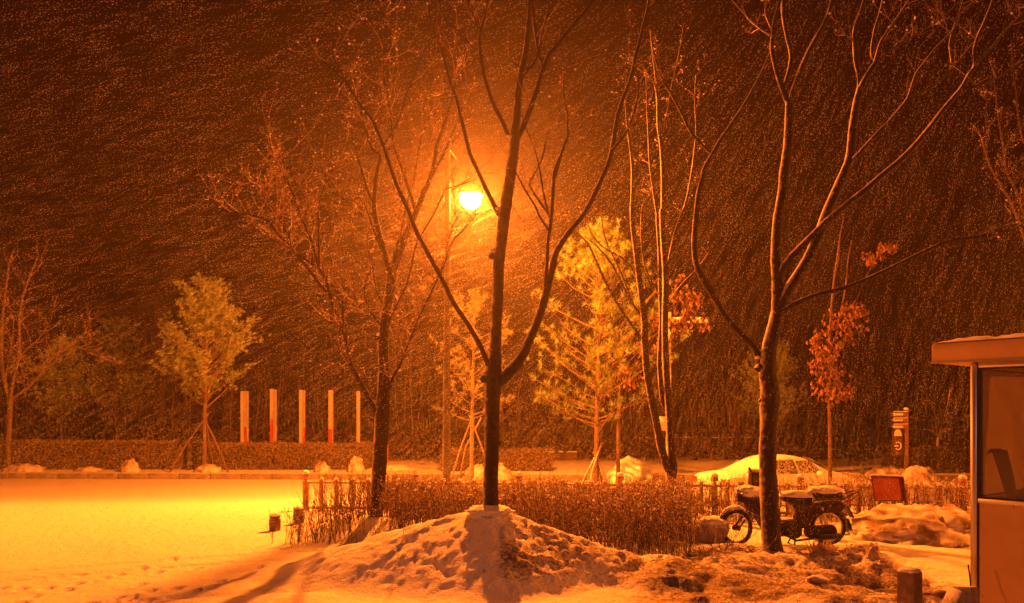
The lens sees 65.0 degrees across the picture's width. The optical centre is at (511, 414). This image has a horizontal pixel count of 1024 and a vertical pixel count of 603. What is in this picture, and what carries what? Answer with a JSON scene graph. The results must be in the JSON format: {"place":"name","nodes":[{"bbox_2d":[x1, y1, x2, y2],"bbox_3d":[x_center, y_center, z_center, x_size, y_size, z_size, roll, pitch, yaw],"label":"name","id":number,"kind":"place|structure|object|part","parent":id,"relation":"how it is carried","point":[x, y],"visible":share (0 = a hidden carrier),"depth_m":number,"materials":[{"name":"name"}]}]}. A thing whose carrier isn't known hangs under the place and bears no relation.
{"place":"outdoors","nodes":[
{"label":"outdoors","id":0,"kind":"place"},
{"bbox_2d":[0,418,969,602],"bbox_3d":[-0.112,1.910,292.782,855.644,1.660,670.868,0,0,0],"label":"snow ground","id":1,"kind":"structure","parent":0,"point":[467,557],"depth_m":9.81,"materials":[{"name":"white snow"}]},
{"bbox_2d":[11,334,101,444],"bbox_3d":[-21.905,-0.675,39.065,3.895,6.550,3.750,0,0,27],"label":"pine tree","id":2,"kind":"object","parent":1,"relation":"on","point":[59,377],"visible":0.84,"depth_m":38.71,"materials":[{"name":"green plant"}]},
{"bbox_2d":[71,315,156,444],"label":"pine tree","id":3,"kind":"object","parent":1,"relation":"on","point":[117,333],"visible":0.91,"depth_m":40.84,"materials":[{"name":"green plant"}]},
{"bbox_2d":[269,513,280,530],"bbox_3d":[-3.997,1.833,13.545,0.201,0.349,0.198,0,0,0],"label":"log bollard","id":4,"kind":"object","parent":1,"relation":"on","point":[277,520],"visible":0.87,"depth_m":13.47,"materials":[{"name":"brown wood"}]},
{"bbox_2d":[293,506,303,523],"bbox_3d":[-3.800,1.807,14.303,0.198,0.354,0.194,0,0,0],"label":"log bollard","id":5,"kind":"object","parent":1,"relation":"on","point":[298,508],"visible":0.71,"depth_m":14.23,"materials":[{"name":"brown wood"}]},
{"bbox_2d":[266,502,347,547],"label":"shrub","id":6,"kind":"object","parent":1,"relation":"on","point":[314,531],"visible":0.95,"depth_m":12.12,"materials":[{"name":"brown plant"}]},
{"bbox_2d":[295,465,371,526],"bbox_3d":[-3.220,1.415,14.076,1.342,1.111,1.529,0,0,-36],"label":"shrub","id":7,"kind":"object","parent":1,"relation":"on","point":[324,485],"visible":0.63,"depth_m":13.80,"materials":[{"name":"brown plant"}]},
{"bbox_2d":[297,482,376,543],"bbox_3d":[-2.725,1.512,12.485,0.914,0.908,1.459,0,0,-44],"label":"shrub","id":8,"kind":"object","parent":1,"relation":"on","point":[343,519],"visible":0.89,"depth_m":12.28,"materials":[{"name":"brown plant"}]},
{"bbox_2d":[314,465,398,519],"bbox_3d":[-2.792,1.438,14.461,1.580,1.073,1.354,0,0,0],"label":"shrub","id":9,"kind":"object","parent":1,"relation":"on","point":[348,492],"visible":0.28,"depth_m":14.33,"materials":[{"name":"brown plant"}]},
{"bbox_2d":[197,0,530,516],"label":"bare tree","id":10,"kind":"object","parent":1,"relation":"on","point":[382,411],"visible":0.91,"depth_m":13.10,"materials":[{"name":"bark"},{"name":"twig"},{"name":"snow"}]},
{"bbox_2d":[328,470,405,520],"bbox_3d":[-2.383,1.332,13.134,1.312,0.935,0.916,0,0,17],"label":"shrub","id":11,"kind":"object","parent":1,"relation":"on","point":[367,499],"visible":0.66,"depth_m":13.18,"materials":[{"name":"brown plant"}]},
{"bbox_2d":[334,472,457,515],"bbox_3d":[-2.002,1.538,14.849,1.973,0.881,1.744,0,0,35],"label":"shrub","id":12,"kind":"object","parent":1,"relation":"on","point":[385,486],"visible":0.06,"depth_m":14.78,"materials":[{"name":"brown plant"}]},
{"bbox_2d":[402,500,405,533],"bbox_3d":[-1.269,1.203,9.564,0.075,0.487,0.166,0,0,-17],"label":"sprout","id":13,"kind":"object","parent":1,"relation":"on","point":[403,519],"visible":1,"depth_m":9.57,"materials":[{"name":"plant"}]},
{"bbox_2d":[377,490,440,530],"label":"shrub","id":14,"kind":"object","parent":1,"relation":"on","point":[405,513],"visible":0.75,"depth_m":12.63,"materials":[{"name":"brown plant"}]},
{"bbox_2d":[442,139,483,499],"bbox_3d":[-1.193,-2.100,19.667,0.656,8.560,2.543,0,0,9],"label":"street lamp","id":15,"kind":"object","parent":1,"relation":"on","point":[446,441],"visible":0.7,"depth_m":18.54,"materials":[{"name":"metal"}]},
{"bbox_2d":[428,288,515,481],"bbox_3d":[-1.417,-1.055,29.516,3.273,7.191,3.375,0,0,0],"label":"pine tree","id":16,"kind":"object","parent":1,"relation":"on","point":[475,308],"visible":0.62,"depth_m":29.43,"materials":[{"name":"green plant"}]},
{"bbox_2d":[0,472,969,481],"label":"kerb","id":17,"kind":"structure","parent":1,"relation":"on","point":[259,476],"depth_m":30.84,"materials":[{"name":"concrete"}]},
{"bbox_2d":[287,0,683,516],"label":"bare tree","id":18,"kind":"object","parent":1,"relation":"on","point":[494,378],"visible":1,"depth_m":9.62,"materials":[{"name":"brown plant"}]},
{"bbox_2d":[461,463,511,481],"bbox_3d":[-0.944,2.177,30.385,2.056,0.753,1.475,0,0,0],"label":"snow pile","id":19,"kind":"object","parent":1,"relation":"on","point":[503,471],"visible":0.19,"depth_m":29.96,"materials":[{"name":"white snow"}]},
{"bbox_2d":[0,322,990,460],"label":"woods","id":20,"kind":"object","parent":1,"relation":"on","point":[733,450],"visible":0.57,"depth_m":47.93,"materials":[{"name":"plant"}]},
{"bbox_2d":[501,451,577,459],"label":"wall","id":21,"kind":"structure","parent":1,"relation":"on","point":[566,455],"depth_m":43.83,"materials":[{"name":"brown concrete"}]},
{"bbox_2d":[376,467,720,557],"bbox_3d":[0.236,1.443,13.054,5.769,1.158,4.360,0,0,9],"label":"hedge","id":22,"kind":"object","parent":1,"relation":"on","point":[616,509],"visible":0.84,"depth_m":12.12,"materials":[{"name":"brown plant"}]},
{"bbox_2d":[523,216,689,496],"bbox_3d":[2.889,-1.534,24.294,5.137,8.913,5.285,0,0,0],"label":"pine tree","id":23,"kind":"object","parent":1,"relation":"on","point":[599,351],"visible":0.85,"depth_m":24.29,"materials":[{"name":"green plant"}]},
{"bbox_2d":[606,455,656,496],"bbox_3d":[3.966,2.048,27.024,1.732,1.360,1.656,0,0,28],"label":"snow pile","id":24,"kind":"object","parent":1,"relation":"on","point":[625,467],"visible":0.26,"depth_m":26.63,"materials":[{"name":"white snow"}]},
{"bbox_2d":[549,4,719,490],"bbox_3d":[2.374,-3.247,16.055,3.628,10.094,1.624,0,0,0],"label":"bare tree","id":25,"kind":"object","parent":1,"relation":"on","point":[668,461],"visible":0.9,"depth_m":15.80,"materials":[{"name":"brown plant"}]},
{"bbox_2d":[302,470,969,515],"bbox_3d":[2.838,1.604,15.790,14.365,0.933,0.186,0,0,6],"label":"fence","id":26,"kind":"object","parent":1,"relation":"on","point":[304,475],"visible":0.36,"depth_m":15.73,"materials":[{"name":"paint"}]},
{"bbox_2d":[599,268,713,482],"bbox_3d":[4.383,-1.039,24.525,3.551,6.914,1.275,0,0,0],"label":"oak tree","id":27,"kind":"object","parent":1,"relation":"on","point":[695,298],"visible":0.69,"depth_m":24.46,"materials":[{"name":"orange plant"}]},
{"bbox_2d":[634,437,758,454],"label":"hedge","id":28,"kind":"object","parent":1,"relation":"on","point":[704,440],"depth_m":49.83,"materials":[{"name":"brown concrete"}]},
{"bbox_2d":[695,516,729,542],"bbox_3d":[3.049,1.800,12.292,0.520,0.484,0.488,0,0,0],"label":"rock","id":29,"kind":"object","parent":1,"relation":"on","point":[720,532],"visible":0.65,"depth_m":12.10,"materials":[{"name":"stone"}]},
{"bbox_2d":[654,505,787,558],"bbox_3d":[2.781,1.588,10.796,2.283,0.767,1.244,0,0,-36],"label":"brushwood","id":30,"kind":"object","parent":1,"relation":"on","point":[732,544],"visible":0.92,"depth_m":10.66,"materials":[{"name":"brown plant"}]},
{"bbox_2d":[727,340,813,420],"bbox_3d":[11.603,-0.480,36.061,3.516,6.141,3.651,0,0,-34],"label":"pine tree","id":31,"kind":"object","parent":1,"relation":"on","point":[782,371],"visible":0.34,"depth_m":35.67,"materials":[{"name":"green plant"}]},
{"bbox_2d":[691,454,850,505],"bbox_3d":[7.340,1.859,22.471,4.577,1.488,1.889,0,0,-24],"label":"parked car","id":32,"kind":"object","parent":1,"relation":"on","point":[803,465],"visible":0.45,"depth_m":22.00,"materials":[{"name":"white paint"}]},
{"bbox_3d":[7.447,1.423,21.841,0.700,0.370,0.202,0,0,-24],"label":"window","id":33,"kind":"part","parent":32,"relation":"part of","materials":[{"name":"glass"}]},
{"bbox_3d":[8.189,1.438,22.165,0.800,0.340,0.189,0,0,-24],"label":"window","id":34,"kind":"part","parent":32,"relation":"part of","materials":[{"name":"glass"}]},
{"bbox_2d":[720,467,859,544],"bbox_3d":[4.177,1.369,12.150,2.050,1.203,0.678,0,0,-7],"label":"moped","id":35,"kind":"object","parent":1,"relation":"on","point":[827,532],"visible":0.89,"depth_m":11.99,"materials":[{"name":"metal"}]},
{"bbox_2d":[805,575,829,583],"bbox_3d":[3.496,1.893,9.205,0.266,0.107,0.180,0,0,14],"label":"stone","id":36,"kind":"object","parent":1,"relation":"on","point":[822,579],"visible":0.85,"depth_m":9.14,"materials":[{"name":"grey stone"}]},
{"bbox_2d":[803,539,843,556],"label":"grass tuft","id":37,"kind":"object","parent":1,"relation":"on","point":[826,548],"visible":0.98,"depth_m":10.19,"materials":[{"name":"brown plant"}]},
{"bbox_2d":[677,468,969,522],"bbox_3d":[6.847,1.479,14.743,7.841,1.027,1.699,0,0,10],"label":"hedge","id":38,"kind":"object","parent":1,"relation":"on","point":[925,496],"visible":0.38,"depth_m":14.79,"materials":[{"name":"brown plant"}]},
{"bbox_2d":[777,448,870,457],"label":"hedge","id":39,"kind":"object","parent":1,"relation":"on","point":[781,451],"depth_m":45.83,"materials":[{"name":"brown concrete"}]},
{"bbox_2d":[645,0,1023,553],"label":"bare tree","id":40,"kind":"object","parent":1,"relation":"on","point":[768,478],"visible":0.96,"depth_m":10.79,"materials":[{"name":"brown plant"}]},
{"bbox_2d":[806,215,897,483],"bbox_3d":[8.878,-1.478,20.988,2.514,7.463,1.002,0,0,0],"label":"oak tree","id":41,"kind":"object","parent":1,"relation":"on","point":[833,345],"visible":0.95,"depth_m":20.96,"materials":[{"name":"orange plant"}]},
{"bbox_2d":[840,471,868,498],"bbox_3d":[11.088,2.321,26.497,1.640,0.863,1.261,0,0,0],"label":"snow pile","id":42,"kind":"object","parent":1,"relation":"on","point":[856,476],"visible":0.15,"depth_m":26.23,"materials":[{"name":"white snow"}]},
{"bbox_2d":[846,542,867,546],"bbox_3d":[4.472,1.723,10.402,0.325,0.141,0.230,0,0,0],"label":"stone","id":43,"kind":"object","parent":1,"relation":"on","point":[859,543],"visible":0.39,"depth_m":10.38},
{"bbox_2d":[866,542,880,560],"bbox_3d":[4.504,1.722,10.002,0.167,0.278,0.166,0,0,0],"label":"stone","id":44,"kind":"object","parent":1,"relation":"on","point":[873,552],"visible":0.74,"depth_m":9.95,"materials":[{"name":"grey stone"}]},
{"bbox_2d":[875,558,893,567],"bbox_3d":[4.572,1.825,9.855,0.213,0.125,0.156,0,0,0],"label":"stone","id":45,"kind":"object","parent":1,"relation":"on","point":[885,562],"visible":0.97,"depth_m":9.80,"materials":[{"name":"grey stone"}]},
{"bbox_2d":[870,474,906,506],"bbox_3d":[6.578,1.448,14.090,0.658,0.808,0.646,0,0,0],"label":"sign board","id":46,"kind":"object","parent":1,"relation":"on","point":[896,486],"visible":0.79,"depth_m":13.97,"materials":[{"name":"red metal"}]},
{"bbox_2d":[891,407,908,469],"bbox_3d":[13.502,1.147,27.986,0.629,2.793,0.195,0,0,0],"label":"fingerpost","id":47,"kind":"object","parent":1,"relation":"on","point":[898,450],"visible":0.91,"depth_m":27.94,"materials":[{"name":"brown wood"}]},
{"bbox_2d":[837,503,969,547],"bbox_3d":[6.564,1.693,12.866,2.651,0.583,2.560,0,0,0],"label":"snow pile","id":48,"kind":"object","parent":1,"relation":"on","point":[892,524],"visible":0.71,"depth_m":12.27,"materials":[{"name":"white snow"}]},
{"bbox_2d":[897,566,921,602],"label":"stone bollard","id":49,"kind":"object","parent":1,"relation":"on","point":[909,584],"visible":1,"depth_m":7.24,"materials":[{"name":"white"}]},
{"bbox_2d":[900,465,943,496],"bbox_3d":[13.630,2.208,27.004,1.725,1.064,1.251,0,0,0],"label":"snow pile","id":50,"kind":"object","parent":1,"relation":"on","point":[912,471],"visible":0.29,"depth_m":26.67,"materials":[{"name":"white snow"}]},
{"bbox_2d":[942,587,966,602],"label":"concrete block","id":51,"kind":"object","parent":1,"relation":"on","point":[953,595],"depth_m":7.46,"materials":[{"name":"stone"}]},
{"bbox_2d":[953,585,978,602],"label":"concrete block","id":52,"kind":"object","parent":1,"relation":"on","point":[972,592],"depth_m":7.44,"materials":[{"name":"concrete"}]},
{"bbox_2d":[967,565,970,585],"bbox_3d":[4.455,1.708,7.929,0.235,0.429,0.065,0,0,-27],"label":"cable","id":53,"kind":"object","parent":1,"relation":"on","point":[969,575],"visible":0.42,"depth_m":7.97,"materials":[{"name":"black plastic"}]},
{"bbox_2d":[930,333,1023,602],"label":"ticket booth","id":54,"kind":"object","parent":1,"relation":"on","point":[996,364],"visible":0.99,"depth_m":8.07,"materials":[{"name":"silver metal"}]},
{"bbox_2d":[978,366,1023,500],"bbox_3d":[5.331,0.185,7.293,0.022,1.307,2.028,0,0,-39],"label":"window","id":55,"kind":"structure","parent":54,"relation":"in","point":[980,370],"depth_m":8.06,"materials":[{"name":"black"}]},
{"bbox_2d":[989,448,1016,498],"bbox_3d":[5.225,1.115,8.223,0.777,1.527,0.507,0,0,0],"label":"office chair","id":56,"kind":"object","parent":54,"relation":"in","point":[1002,461],"visible":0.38,"depth_m":8.40,"materials":[{"name":"fabric"}]},
{"bbox_2d":[983,369,1023,496],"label":"window","id":57,"kind":"structure","parent":54,"relation":"in","point":[1003,391],"depth_m":8.54,"materials":[{"name":"black"}]},
{"bbox_2d":[970,37,1023,241],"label":"bare tree","id":58,"kind":"object","parent":1,"relation":"on","point":[1006,171],"visible":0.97,"depth_m":25.98,"materials":[{"name":"brown plant"}]},
{"bbox_2d":[0,461,969,474],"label":"verge","id":59,"kind":"structure","parent":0,"point":[419,467],"depth_m":33.17,"materials":[{"name":"white snow"}]},
{"bbox_2d":[1,463,45,471],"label":"snow pile","id":60,"kind":"object","parent":59,"relation":"on","point":[23,468],"visible":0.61,"depth_m":32.06,"materials":[{"name":"white snow"}]},
{"bbox_2d":[0,237,123,467],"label":"bare tree","id":61,"kind":"object","parent":59,"relation":"on","point":[10,399],"visible":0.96,"depth_m":32.95,"materials":[{"name":"brown plant"}]},
{"bbox_2d":[72,466,102,471],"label":"snow pile","id":62,"kind":"object","parent":59,"relation":"on","point":[88,468],"visible":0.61,"depth_m":32.26,"materials":[{"name":"white snow"}]},
{"bbox_2d":[0,438,190,469],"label":"hedge","id":63,"kind":"object","parent":59,"relation":"on","point":[52,451],"visible":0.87,"depth_m":33.18,"materials":[{"name":"green plant"}]},
{"bbox_2d":[120,458,139,471],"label":"snow pile","id":64,"kind":"object","parent":59,"relation":"on","point":[126,466],"visible":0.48,"depth_m":31.80,"materials":[{"name":"white snow"}]},
{"bbox_2d":[193,464,222,472],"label":"snow pile","id":65,"kind":"object","parent":59,"relation":"on","point":[205,468],"visible":0.74,"depth_m":31.59,"materials":[{"name":"white snow"}]},
{"bbox_2d":[148,271,271,471],"bbox_3d":[-12.256,-1.624,32.255,4.688,8.188,4.868,0,0,0],"label":"pine tree","id":66,"kind":"object","parent":59,"relation":"on","point":[215,321],"visible":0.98,"depth_m":31.94,"materials":[{"name":"green plant"}]},
{"bbox_2d":[240,391,248,446],"bbox_3d":[-12.731,0.849,38.280,0.151,3.957,0.672,0,0,5],"label":"banner post","id":67,"kind":"object","parent":59,"relation":"on","point":[244,417],"visible":0.61,"depth_m":38.23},
{"bbox_2d":[270,389,276,446],"bbox_3d":[-11.366,0.809,38.280,0.153,4.037,0.660,0,0,0],"label":"banner post","id":68,"kind":"object","parent":59,"relation":"on","point":[273,422],"visible":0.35,"depth_m":38.23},
{"bbox_2d":[186,440,372,469],"bbox_3d":[-9.337,1.698,33.377,8.003,1.284,1.336,0,0,0],"label":"hedge","id":69,"kind":"object","parent":59,"relation":"on","point":[239,453],"visible":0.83,"depth_m":32.98,"materials":[{"name":"green plant"}]},
{"bbox_2d":[299,390,304,446],"bbox_3d":[-9.981,0.828,38.280,0.154,3.999,0.660,0,0,0],"label":"banner post","id":70,"kind":"object","parent":59,"relation":"on","point":[302,416],"visible":0.56,"depth_m":37.99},
{"bbox_2d":[314,461,330,472],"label":"snow pile","id":71,"kind":"object","parent":59,"relation":"on","point":[321,468],"visible":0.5,"depth_m":31.62,"materials":[{"name":"white snow"}]},
{"bbox_2d":[328,390,332,442],"bbox_3d":[-8.591,0.828,38.140,0.164,3.959,0.380,0,0,0],"label":"banner post","id":72,"kind":"object","parent":59,"relation":"on","point":[330,414],"visible":0.51,"depth_m":37.95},
{"bbox_2d":[348,456,364,472],"bbox_3d":[-6.166,1.979,31.805,0.680,0.703,0.640,0,0,0],"label":"snow pile","id":73,"kind":"object","parent":59,"relation":"on","point":[353,466],"visible":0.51,"depth_m":31.57,"materials":[{"name":"white snow"}]},
{"bbox_2d":[356,391,359,446],"bbox_3d":[-7.264,0.837,38.000,0.164,3.900,0.100,0,0,0],"label":"banner post","id":74,"kind":"object","parent":59,"relation":"on","point":[357,417],"visible":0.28,"depth_m":37.95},
{"bbox_2d":[387,441,388,461],"bbox_3d":[-5.913,0.865,38.000,0.135,3.842,0.100,0,0,0],"label":"banner post","id":75,"kind":"object","parent":59,"relation":"on","point":[388,452],"depth_m":38.04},
{"bbox_2d":[367,464,414,470],"bbox_3d":[-5.005,2.299,33.232,2.530,0.485,1.643,0,0,0],"label":"snow pile","id":76,"kind":"object","parent":59,"relation":"on","point":[401,467],"visible":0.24,"depth_m":32.84,"materials":[{"name":"white snow"}]},
{"bbox_2d":[439,446,555,471],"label":"hedge","id":77,"kind":"object","parent":59,"relation":"on","point":[513,461],"visible":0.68,"depth_m":32.15,"materials":[{"name":"green plant"}]},
{"bbox_2d":[863,466,903,477],"bbox_3d":[13.990,2.131,29.979,1.682,0.459,1.306,0,0,0],"label":"snow pile","id":78,"kind":"object","parent":59,"relation":"on","point":[885,469],"visible":0.41,"depth_m":29.68,"materials":[{"name":"white snow"}]},
{"bbox_2d":[878,444,969,472],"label":"hedge","id":79,"kind":"object","parent":59,"relation":"on","point":[927,459],"visible":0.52,"depth_m":31.38,"materials":[{"name":"green plant"}]},
{"bbox_2d":[920,371,969,450],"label":"bare tree","id":80,"kind":"object","parent":59,"relation":"on","point":[938,437],"visible":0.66,"depth_m":32.00,"materials":[{"name":"brown plant"}]},
{"bbox_2d":[0,0,1023,573],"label":"falling snow","id":81,"kind":"structure","parent":0,"point":[506,260],"depth_m":13.81,"materials":[{"name":"white snow"}]},
{"bbox_2d":[0,0,1023,417],"label":"sky","id":82,"kind":"structure","parent":0,"point":[261,47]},
{"bbox_2d":[659,312,708,450],"bbox_3d":[5.460,-0.263,25.494,1.586,5.979,0.188,0,0,0],"label":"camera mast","id":83,"kind":"object","parent":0,"point":[663,421],"visible":0.34,"depth_m":25.43,"materials":[{"name":"white metal"}]},
{"bbox_2d":[1017,488,1023,499],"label":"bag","id":84,"kind":"object","parent":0,"point":[1020,494],"visible":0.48,"depth_m":7.86,"materials":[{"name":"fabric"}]}
]}

